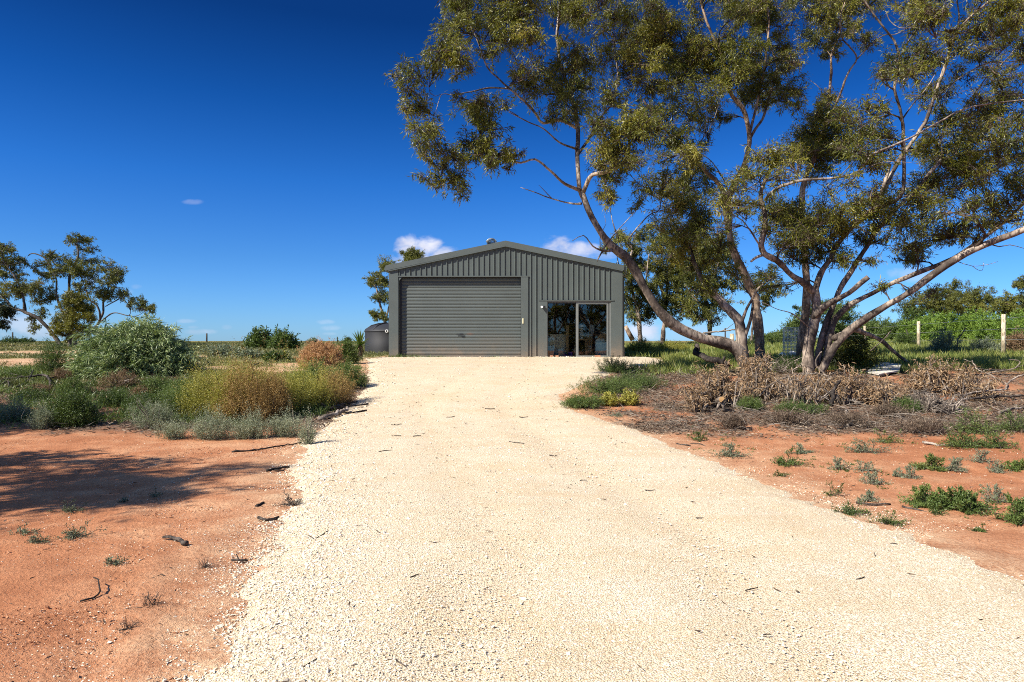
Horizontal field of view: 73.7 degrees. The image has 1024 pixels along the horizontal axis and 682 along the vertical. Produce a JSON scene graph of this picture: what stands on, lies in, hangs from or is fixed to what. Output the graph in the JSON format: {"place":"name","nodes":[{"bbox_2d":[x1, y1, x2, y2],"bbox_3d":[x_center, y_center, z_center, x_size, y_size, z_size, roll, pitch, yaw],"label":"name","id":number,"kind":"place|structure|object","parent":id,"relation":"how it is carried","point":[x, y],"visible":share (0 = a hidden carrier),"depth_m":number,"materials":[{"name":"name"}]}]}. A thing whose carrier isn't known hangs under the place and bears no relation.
{"place":"outdoors","nodes":[
{"label":"outdoors","id":0,"kind":"place"},
{"bbox_2d":[0,341,1023,681],"bbox_3d":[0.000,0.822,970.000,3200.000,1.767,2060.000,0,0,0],"label":"ground","id":1,"kind":"structure","parent":0,"point":[140,651],"depth_m":6.39,"materials":[{"name":"orange soil"}]},
{"bbox_2d":[0,299,20,331],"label":"dark tree","id":2,"kind":"object","parent":1,"relation":"on","point":[6,311],"visible":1,"depth_m":42.75,"materials":[{"name":"green plant"}]},
{"bbox_2d":[0,391,35,422],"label":"saltbush","id":3,"kind":"object","parent":1,"relation":"on","point":[14,411],"visible":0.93,"depth_m":12.54,"materials":[{"name":"green plant"}]},
{"bbox_2d":[1,382,52,401],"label":"herb clump","id":4,"kind":"object","parent":1,"relation":"on","point":[27,392],"visible":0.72,"depth_m":14.65,"materials":[{"name":"green plant"}]},
{"bbox_2d":[0,240,62,344],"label":"gum tree","id":5,"kind":"object","parent":1,"relation":"on","point":[8,263],"visible":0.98,"depth_m":45.18,"materials":[{"name":"green plant"}]},
{"bbox_2d":[22,390,53,429],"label":"saltbush","id":6,"kind":"object","parent":1,"relation":"on","point":[43,420],"visible":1,"depth_m":11.72,"materials":[{"name":"green plant"}]},
{"bbox_2d":[28,335,73,372],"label":"feathery shrub","id":7,"kind":"object","parent":1,"relation":"on","point":[52,360],"visible":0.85,"depth_m":18.48,"materials":[{"name":"green plant"}]},
{"bbox_2d":[49,372,94,394],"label":"herb clump","id":8,"kind":"object","parent":1,"relation":"on","point":[72,383],"visible":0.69,"depth_m":15.37,"materials":[{"name":"green plant"}]},
{"bbox_2d":[46,287,98,347],"bbox_3d":[-25.492,-1.258,39.635,4.787,3.582,2.340,0,0,38],"label":"bushy tree","id":9,"kind":"object","parent":1,"relation":"on","point":[64,326],"visible":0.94,"depth_m":39.15,"materials":[{"name":"green plant"}]},
{"bbox_2d":[41,384,105,427],"bbox_3d":[-7.793,1.152,12.084,1.082,0.836,0.863,0,0,0],"label":"green shrub","id":10,"kind":"object","parent":1,"relation":"on","point":[71,406],"visible":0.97,"depth_m":11.97,"materials":[{"name":"green plant"}]},
{"bbox_2d":[14,232,156,345],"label":"gum tree","id":11,"kind":"object","parent":1,"relation":"on","point":[115,274],"visible":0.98,"depth_m":45.95,"materials":[{"name":"green plant"}]},
{"bbox_2d":[96,385,133,406],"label":"herb clump","id":12,"kind":"object","parent":1,"relation":"on","point":[116,397],"visible":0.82,"depth_m":14.16,"materials":[{"name":"green plant"}]},
{"bbox_2d":[95,365,144,388],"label":"dead shrub","id":13,"kind":"object","parent":1,"relation":"on","point":[121,381],"visible":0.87,"depth_m":16.32,"materials":[{"name":"brown plant"}]},
{"bbox_2d":[60,312,211,380],"bbox_3d":[-10.079,0.231,18.476,3.925,2.057,3.010,0,0,0],"label":"silver shrub","id":14,"kind":"object","parent":1,"relation":"on","point":[145,343],"visible":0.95,"depth_m":17.80,"materials":[{"name":"green plant"}]},
{"bbox_2d":[121,388,161,408],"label":"herb clump","id":15,"kind":"object","parent":1,"relation":"on","point":[153,397],"visible":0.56,"depth_m":13.92,"materials":[{"name":"green plant"}]},
{"bbox_2d":[136,368,171,394],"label":"herb clump","id":16,"kind":"object","parent":1,"relation":"on","point":[149,381],"visible":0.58,"depth_m":15.43,"materials":[{"name":"green plant"}]},
{"bbox_2d":[122,388,192,430],"bbox_3d":[-6.142,1.174,11.847,1.205,0.782,0.775,0,0,0],"label":"saltbush","id":17,"kind":"object","parent":1,"relation":"on","point":[155,417],"visible":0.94,"depth_m":11.81,"materials":[{"name":"green plant"}]},
{"bbox_2d":[151,418,195,439],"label":"saltbush","id":18,"kind":"object","parent":1,"relation":"on","point":[174,433],"visible":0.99,"depth_m":10.84,"materials":[{"name":"green plant"}]},
{"bbox_2d":[158,377,199,416],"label":"brushy bush","id":19,"kind":"object","parent":1,"relation":"on","point":[170,401],"visible":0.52,"depth_m":12.93,"materials":[{"name":"green plant"}]},
{"bbox_2d":[0,361,369,428],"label":"weeds","id":20,"kind":"object","parent":1,"relation":"on","point":[321,408],"visible":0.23,"depth_m":14.21,"materials":[{"name":"green plant"}]},
{"bbox_2d":[0,370,372,436],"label":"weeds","id":21,"kind":"object","parent":1,"relation":"on","point":[121,424],"visible":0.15,"depth_m":12.19,"materials":[{"name":"green plant"}]},
{"bbox_2d":[0,341,388,386],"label":"dry grass","id":22,"kind":"structure","parent":1,"relation":"on","point":[26,346],"depth_m":27.13,"materials":[{"name":"green plant"}]},
{"bbox_2d":[169,350,238,418],"bbox_3d":[-5.828,0.823,13.044,1.438,1.426,1.320,0,0,34],"label":"yellow bush","id":23,"kind":"object","parent":1,"relation":"on","point":[195,385],"visible":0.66,"depth_m":12.85,"materials":[{"name":"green plant"}]},
{"bbox_2d":[185,402,236,439],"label":"saltbush","id":24,"kind":"object","parent":1,"relation":"on","point":[210,427],"visible":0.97,"depth_m":10.82,"materials":[{"name":"green plant"}]},
{"bbox_2d":[203,358,254,419],"bbox_3d":[-5.299,0.919,12.797,0.988,1.260,0.978,0,0,0],"label":"brushy bush","id":25,"kind":"object","parent":1,"relation":"on","point":[214,394],"visible":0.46,"depth_m":12.68,"materials":[{"name":"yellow plant"}]},
{"bbox_2d":[221,401,274,439],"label":"saltbush","id":26,"kind":"object","parent":1,"relation":"on","point":[249,428],"visible":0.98,"depth_m":10.87,"materials":[{"name":"green plant"}]},
{"bbox_2d":[204,334,292,422],"bbox_3d":[-4.982,0.691,12.905,1.572,1.683,1.893,0,0,-19],"label":"brown bush","id":27,"kind":"object","parent":1,"relation":"on","point":[250,392],"visible":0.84,"depth_m":12.55,"materials":[{"name":"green plant"}]},
{"bbox_2d":[237,325,273,348],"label":"horizon shrub","id":28,"kind":"object","parent":1,"relation":"on","point":[255,339],"visible":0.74,"depth_m":37.29,"materials":[{"name":"green plant"}]},
{"bbox_2d":[251,361,295,419],"bbox_3d":[-4.501,0.897,12.919,0.877,1.260,0.890,0,0,0],"label":"brushy bush","id":29,"kind":"object","parent":1,"relation":"on","point":[275,382],"visible":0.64,"depth_m":12.85,"materials":[{"name":"brown plant"}]},
{"bbox_2d":[252,397,313,437],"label":"saltbush","id":30,"kind":"object","parent":1,"relation":"on","point":[283,429],"visible":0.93,"depth_m":11.07,"materials":[{"name":"green plant"}]},
{"bbox_2d":[263,324,303,349],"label":"horizon shrub","id":31,"kind":"object","parent":1,"relation":"on","point":[280,337],"visible":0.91,"depth_m":35.87,"materials":[{"name":"green plant"}]},
{"bbox_2d":[263,345,330,411],"bbox_3d":[-4.304,0.777,13.725,1.446,1.387,1.508,0,0,0],"label":"yellow bush","id":32,"kind":"object","parent":1,"relation":"on","point":[297,391],"visible":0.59,"depth_m":13.50,"materials":[{"name":"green plant"}]},
{"bbox_2d":[297,407,321,444],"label":"saltbush","id":33,"kind":"object","parent":1,"relation":"on","point":[309,436],"visible":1,"depth_m":10.32,"materials":[{"name":"green plant"}]},
{"bbox_2d":[297,355,340,407],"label":"brushy bush","id":34,"kind":"object","parent":1,"relation":"on","point":[321,396],"visible":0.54,"depth_m":14.00,"materials":[{"name":"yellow plant"}]},
{"bbox_2d":[293,337,348,369],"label":"dry bush","id":35,"kind":"object","parent":1,"relation":"on","point":[316,349],"visible":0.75,"depth_m":19.82,"materials":[{"name":"orange plant"}]},
{"bbox_2d":[312,353,358,406],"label":"straw bush","id":36,"kind":"object","parent":1,"relation":"on","point":[343,396],"visible":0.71,"depth_m":14.48,"materials":[{"name":"brown plant"}]},
{"bbox_2d":[333,335,362,363],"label":"green bush","id":37,"kind":"object","parent":1,"relation":"on","point":[349,351],"visible":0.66,"depth_m":21.89,"materials":[{"name":"green plant"}]},
{"bbox_2d":[329,358,370,388],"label":"green bush","id":38,"kind":"object","parent":1,"relation":"on","point":[360,380],"visible":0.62,"depth_m":16.33,"materials":[{"name":"green plant"}]},
{"bbox_2d":[364,322,388,352],"bbox_3d":[-6.233,-0.108,35.000,2.637,1.700,2.637,0,0,-42],"label":"water tank","id":39,"kind":"object","parent":1,"relation":"on","point":[377,334],"visible":0.48,"depth_m":33.84,"materials":[{"name":"plastic"}]},
{"bbox_2d":[361,254,400,321],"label":"gum tree","id":40,"kind":"object","parent":1,"relation":"on","point":[381,295],"visible":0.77,"depth_m":55.23,"materials":[{"name":"green plant"}]},
{"bbox_2d":[385,238,626,356],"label":"shed","id":41,"kind":"structure","parent":1,"relation":"on","point":[494,298],"depth_m":26.45,"materials":[{"name":"grey metal"}]},
{"bbox_2d":[400,277,520,356],"bbox_3d":[-2.003,-0.918,26.572,4.760,3.176,0.175,0,0,0],"label":"roller door","id":42,"kind":"structure","parent":41,"relation":"in","point":[448,316],"depth_m":26.55,"materials":[{"name":"metal"}]},
{"bbox_2d":[550,334,565,355],"bbox_3d":[1.827,0.185,27.225,0.650,0.900,0.050,0,0,0],"label":"grey panel","id":43,"kind":"object","parent":41,"relation":"on","point":[557,344],"visible":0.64,"depth_m":27.20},
{"bbox_2d":[547,301,610,356],"bbox_3d":[2.589,-0.443,26.445,2.459,2.226,0.110,0,0,0],"label":"sliding door","id":44,"kind":"structure","parent":41,"relation":"in","point":[548,302],"depth_m":26.41,"materials":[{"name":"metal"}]},
{"bbox_2d":[0,433,1023,681],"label":"soil clods","id":45,"kind":"object","parent":1,"relation":"on","point":[264,533],"visible":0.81,"depth_m":6.50,"materials":[{"name":"orange soil"}]},
{"bbox_2d":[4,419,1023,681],"bbox_3d":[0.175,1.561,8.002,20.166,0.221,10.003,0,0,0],"label":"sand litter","id":46,"kind":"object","parent":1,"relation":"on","point":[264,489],"visible":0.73,"depth_m":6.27,"materials":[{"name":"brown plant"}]},
{"bbox_2d":[558,391,605,408],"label":"weed clump","id":47,"kind":"object","parent":1,"relation":"on","point":[593,401],"visible":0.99,"depth_m":13.96,"materials":[{"name":"green plant"}]},
{"bbox_2d":[384,0,786,370],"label":"gum tree","id":48,"kind":"object","parent":1,"relation":"on","point":[613,150],"visible":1,"depth_m":18.09,"materials":[{"name":"green plant"}]},
{"bbox_2d":[566,368,648,394],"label":"weed clump","id":49,"kind":"object","parent":1,"relation":"on","point":[609,386],"visible":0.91,"depth_m":15.60,"materials":[{"name":"green plant"}]},
{"bbox_2d":[592,354,643,372],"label":"weed clump","id":50,"kind":"object","parent":1,"relation":"on","point":[615,366],"visible":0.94,"depth_m":18.68,"materials":[{"name":"green plant"}]},
{"bbox_2d":[599,225,674,341],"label":"gum tree","id":51,"kind":"object","parent":1,"relation":"on","point":[634,304],"visible":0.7,"depth_m":42.98,"materials":[{"name":"green plant"}]},
{"bbox_2d":[610,366,677,387],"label":"weed clump","id":52,"kind":"object","parent":1,"relation":"on","point":[640,380],"visible":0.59,"depth_m":16.38,"materials":[{"name":"green plant"}]},
{"bbox_2d":[638,215,698,342],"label":"gum tree","id":53,"kind":"object","parent":1,"relation":"on","point":[666,274],"visible":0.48,"depth_m":44.84,"materials":[{"name":"green plant"}]},
{"bbox_2d":[678,377,712,412],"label":"brush heap","id":54,"kind":"object","parent":1,"relation":"on","point":[696,397],"visible":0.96,"depth_m":13.80,"materials":[{"name":"brown plant"}]},
{"bbox_2d":[672,230,755,334],"bbox_3d":[11.191,-3.328,40.260,5.350,7.688,4.187,0,0,-40],"label":"gum tree","id":55,"kind":"object","parent":1,"relation":"on","point":[707,311],"visible":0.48,"depth_m":39.56,"materials":[{"name":"green plant"}]},
{"bbox_2d":[681,359,755,407],"bbox_3d":[4.486,0.894,14.598,1.563,1.127,1.544,0,0,-42],"label":"brush heap","id":56,"kind":"object","parent":1,"relation":"on","point":[719,384],"visible":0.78,"depth_m":14.28,"materials":[{"name":"brown wood"}]},
{"bbox_2d":[624,0,813,359],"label":"gum tree","id":57,"kind":"object","parent":1,"relation":"on","point":[695,55],"visible":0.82,"depth_m":21.16,"materials":[{"name":"green plant"}]},
{"bbox_2d":[715,410,751,430],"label":"dry shrub","id":58,"kind":"object","parent":1,"relation":"on","point":[731,422],"visible":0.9,"depth_m":11.82,"materials":[{"name":"brown plant"}]},
{"bbox_2d":[732,347,783,399],"bbox_3d":[5.510,0.751,15.511,1.228,1.239,1.618,0,0,0],"label":"brush heap","id":59,"kind":"object","parent":1,"relation":"on","point":[755,374],"visible":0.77,"depth_m":15.16,"materials":[{"name":"brown wood"}]},
{"bbox_2d":[738,271,788,341],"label":"gum tree","id":60,"kind":"object","parent":1,"relation":"on","point":[765,297],"visible":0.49,"depth_m":45.00,"materials":[{"name":"green plant"}]},
{"bbox_2d":[751,404,817,425],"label":"dry shrub","id":61,"kind":"object","parent":1,"relation":"on","point":[789,417],"visible":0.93,"depth_m":12.34,"materials":[{"name":"brown plant"}]},
{"bbox_2d":[770,447,812,466],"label":"weed clump","id":62,"kind":"object","parent":1,"relation":"on","point":[789,462],"visible":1,"depth_m":8.77,"materials":[{"name":"green plant"}]},
{"bbox_2d":[569,363,1023,440],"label":"leaf litter","id":63,"kind":"object","parent":1,"relation":"on","point":[660,425],"visible":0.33,"depth_m":13.29,"materials":[{"name":"brown plant"}]},
{"bbox_2d":[771,397,830,414],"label":"weed clump","id":64,"kind":"object","parent":1,"relation":"on","point":[800,405],"visible":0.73,"depth_m":13.47,"materials":[{"name":"green plant"}]},
{"bbox_2d":[765,364,838,405],"bbox_3d":[6.043,0.956,14.547,1.344,0.977,1.544,0,0,-32],"label":"brush heap","id":65,"kind":"object","parent":1,"relation":"on","point":[799,391],"visible":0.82,"depth_m":14.28,"materials":[{"name":"brown wood"}]},
{"bbox_2d":[608,382,1023,518],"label":"verge weeds","id":66,"kind":"object","parent":1,"relation":"on","point":[845,470],"visible":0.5,"depth_m":9.95,"materials":[{"name":"green plant"}]},
{"bbox_2d":[790,297,863,334],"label":"gum tree","id":67,"kind":"object","parent":1,"relation":"on","point":[846,317],"visible":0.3,"depth_m":45.64,"materials":[{"name":"green plant"}]},
{"bbox_2d":[808,361,874,404],"bbox_3d":[7.020,0.931,14.690,1.284,1.002,1.346,0,0,0],"label":"brush heap","id":68,"kind":"object","parent":1,"relation":"on","point":[846,389],"visible":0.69,"depth_m":14.40,"materials":[{"name":"brown wood"}]},
{"bbox_2d":[777,0,906,357],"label":"gum tree","id":69,"kind":"object","parent":1,"relation":"on","point":[818,137],"visible":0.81,"depth_m":22.85,"materials":[{"name":"green plant"}]},
{"bbox_2d":[812,406,883,428],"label":"dry shrub","id":70,"kind":"object","parent":1,"relation":"on","point":[848,417],"visible":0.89,"depth_m":12.22,"materials":[{"name":"brown plant"}]},
{"bbox_2d":[836,328,887,369],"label":"regrowth shrub","id":71,"kind":"object","parent":1,"relation":"on","point":[859,355],"visible":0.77,"depth_m":19.35,"materials":[{"name":"green plant"}]},
{"bbox_2d":[704,0,1023,375],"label":"gum tree","id":72,"kind":"object","parent":1,"relation":"on","point":[807,235],"visible":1,"depth_m":17.83,"materials":[{"name":"green plant"}]},
{"bbox_2d":[840,373,908,405],"bbox_3d":[7.722,1.076,14.517,1.372,0.824,1.464,0,0,0],"label":"brush heap","id":73,"kind":"object","parent":1,"relation":"on","point":[877,392],"visible":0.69,"depth_m":14.23,"materials":[{"name":"brown wood"}]},
{"bbox_2d":[844,437,904,453],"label":"weed clump","id":74,"kind":"object","parent":1,"relation":"on","point":[863,448],"visible":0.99,"depth_m":9.76,"materials":[{"name":"green plant"}]},
{"bbox_2d":[863,399,915,417],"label":"dry shrub","id":75,"kind":"object","parent":1,"relation":"on","point":[883,410],"visible":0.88,"depth_m":13.18,"materials":[{"name":"brown plant"}]},
{"bbox_2d":[870,319,908,340],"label":"paddock bush","id":76,"kind":"object","parent":1,"relation":"on","point":[883,333],"visible":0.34,"depth_m":44.28,"materials":[{"name":"green plant"}]},
{"bbox_2d":[890,304,934,325],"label":"paddock bush","id":77,"kind":"object","parent":1,"relation":"on","point":[910,316],"visible":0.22,"depth_m":54.80,"materials":[{"name":"green plant"}]},
{"bbox_2d":[877,411,957,434],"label":"dry shrub","id":78,"kind":"object","parent":1,"relation":"on","point":[934,426],"visible":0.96,"depth_m":11.40,"materials":[{"name":"brown plant"}]},
{"bbox_2d":[895,315,946,340],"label":"paddock bush","id":79,"kind":"object","parent":1,"relation":"on","point":[927,327],"visible":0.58,"depth_m":43.13,"materials":[{"name":"green plant"}]},
{"bbox_2d":[895,353,961,395],"bbox_3d":[9.552,0.807,15.751,1.423,1.090,1.294,0,0,0],"label":"brush heap","id":80,"kind":"object","parent":1,"relation":"on","point":[926,379],"visible":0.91,"depth_m":15.51,"materials":[{"name":"brown wood"}]},
{"bbox_2d":[890,276,968,320],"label":"gum tree","id":81,"kind":"object","parent":1,"relation":"on","point":[941,304],"visible":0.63,"depth_m":56.08,"materials":[{"name":"green plant"}]},
{"bbox_2d":[908,452,962,471],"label":"green plant","id":82,"kind":"object","parent":1,"relation":"on","point":[931,459],"visible":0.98,"depth_m":8.56,"materials":[{"name":"green plant"}]},
{"bbox_2d":[897,482,974,510],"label":"green plant","id":83,"kind":"object","parent":1,"relation":"on","point":[919,497],"visible":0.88,"depth_m":6.61,"materials":[{"name":"green plant"}]},
{"bbox_2d":[851,314,1023,352],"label":"wire fence","id":84,"kind":"object","parent":1,"relation":"on","point":[1003,330],"visible":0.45,"depth_m":25.50,"materials":[{"name":"brown wood"}]},
{"bbox_2d":[906,388,970,414],"bbox_3d":[8.540,1.227,13.677,1.162,0.560,1.311,0,0,35],"label":"brush heap","id":85,"kind":"object","parent":1,"relation":"on","point":[937,401],"visible":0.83,"depth_m":13.50,"materials":[{"name":"brown wood"}]},
{"bbox_2d":[912,310,971,338],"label":"paddock bush","id":86,"kind":"object","parent":1,"relation":"on","point":[942,317],"visible":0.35,"depth_m":47.21,"materials":[{"name":"green plant"}]},
{"bbox_2d":[924,322,963,353],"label":"paddock bush","id":87,"kind":"object","parent":1,"relation":"on","point":[941,344],"visible":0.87,"depth_m":27.17,"materials":[{"name":"green plant"}]},
{"bbox_2d":[923,485,1004,515],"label":"green plant","id":88,"kind":"object","parent":1,"relation":"on","point":[962,500],"visible":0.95,"depth_m":6.47,"materials":[{"name":"green plant"}]},
{"bbox_2d":[934,424,995,448],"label":"weed clump","id":89,"kind":"object","parent":1,"relation":"on","point":[953,440],"visible":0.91,"depth_m":10.14,"materials":[{"name":"green plant"}]},
{"bbox_2d":[943,305,996,339],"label":"paddock bush","id":90,"kind":"object","parent":1,"relation":"on","point":[967,320],"visible":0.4,"depth_m":46.44,"materials":[{"name":"green plant"}]},
{"bbox_2d":[933,363,1007,403],"bbox_3d":[10.095,0.940,15.142,1.621,0.964,1.225,0,0,41],"label":"brush heap","id":91,"kind":"object","parent":1,"relation":"on","point":[967,384],"visible":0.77,"depth_m":14.99,"materials":[{"name":"brown wood"}]},
{"bbox_2d":[948,279,1001,317],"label":"gum tree","id":92,"kind":"object","parent":1,"relation":"on","point":[971,298],"visible":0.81,"depth_m":54.12,"materials":[{"name":"green plant"}]},
{"bbox_2d":[943,406,1010,434],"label":"weed clump","id":93,"kind":"object","parent":1,"relation":"on","point":[978,428],"visible":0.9,"depth_m":11.49,"materials":[{"name":"green plant"}]},
{"bbox_2d":[961,335,1006,351],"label":"paddock bush","id":94,"kind":"object","parent":1,"relation":"on","point":[981,344],"visible":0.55,"depth_m":27.18,"materials":[{"name":"green plant"}]},
{"bbox_2d":[956,430,1020,448],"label":"weed clump","id":95,"kind":"object","parent":1,"relation":"on","point":[1002,444],"visible":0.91,"depth_m":10.06,"materials":[{"name":"green plant"}]},
{"bbox_2d":[962,311,1023,340],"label":"paddock bush","id":96,"kind":"object","parent":1,"relation":"on","point":[981,330],"visible":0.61,"depth_m":44.34,"materials":[{"name":"green plant"}]},
{"bbox_2d":[991,289,1018,321],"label":"gum tree","id":97,"kind":"object","parent":1,"relation":"on","point":[1005,308],"visible":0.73,"depth_m":51.03,"materials":[{"name":"green plant"}]},
{"bbox_2d":[987,490,1023,525],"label":"green plant","id":98,"kind":"object","parent":1,"relation":"on","point":[1015,515],"visible":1,"depth_m":6.06,"materials":[{"name":"green plant"}]},
{"bbox_2d":[988,408,1023,432],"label":"weed clump","id":99,"kind":"object","parent":1,"relation":"on","point":[1016,425],"visible":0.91,"depth_m":11.49,"materials":[{"name":"green plant"}]},
{"bbox_2d":[999,325,1023,353],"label":"paddock bush","id":100,"kind":"object","parent":1,"relation":"on","point":[1016,345],"visible":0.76,"depth_m":27.23,"materials":[{"name":"green plant"}]},
{"bbox_2d":[1008,274,1023,315],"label":"gum tree","id":101,"kind":"object","parent":1,"relation":"on","point":[1018,284],"visible":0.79,"depth_m":48.73,"materials":[{"name":"green plant"}]},
{"bbox_2d":[0,0,1023,340],"label":"sky","id":102,"kind":"structure","parent":0,"point":[247,163],"materials":[{"name":"blue"}]},
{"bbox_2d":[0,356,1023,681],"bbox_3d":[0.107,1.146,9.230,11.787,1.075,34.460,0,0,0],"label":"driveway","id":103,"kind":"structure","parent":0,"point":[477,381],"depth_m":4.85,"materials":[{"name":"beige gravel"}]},
{"bbox_2d":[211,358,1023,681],"bbox_3d":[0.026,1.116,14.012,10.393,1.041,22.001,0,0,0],"label":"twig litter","id":104,"kind":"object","parent":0,"point":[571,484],"visible":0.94,"depth_m":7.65,"materials":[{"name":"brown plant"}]},
{"bbox_2d":[621,338,1023,374],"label":"paddock grass","id":105,"kind":"structure","parent":0,"point":[677,360],"depth_m":22.53,"materials":[{"name":"green plant"}]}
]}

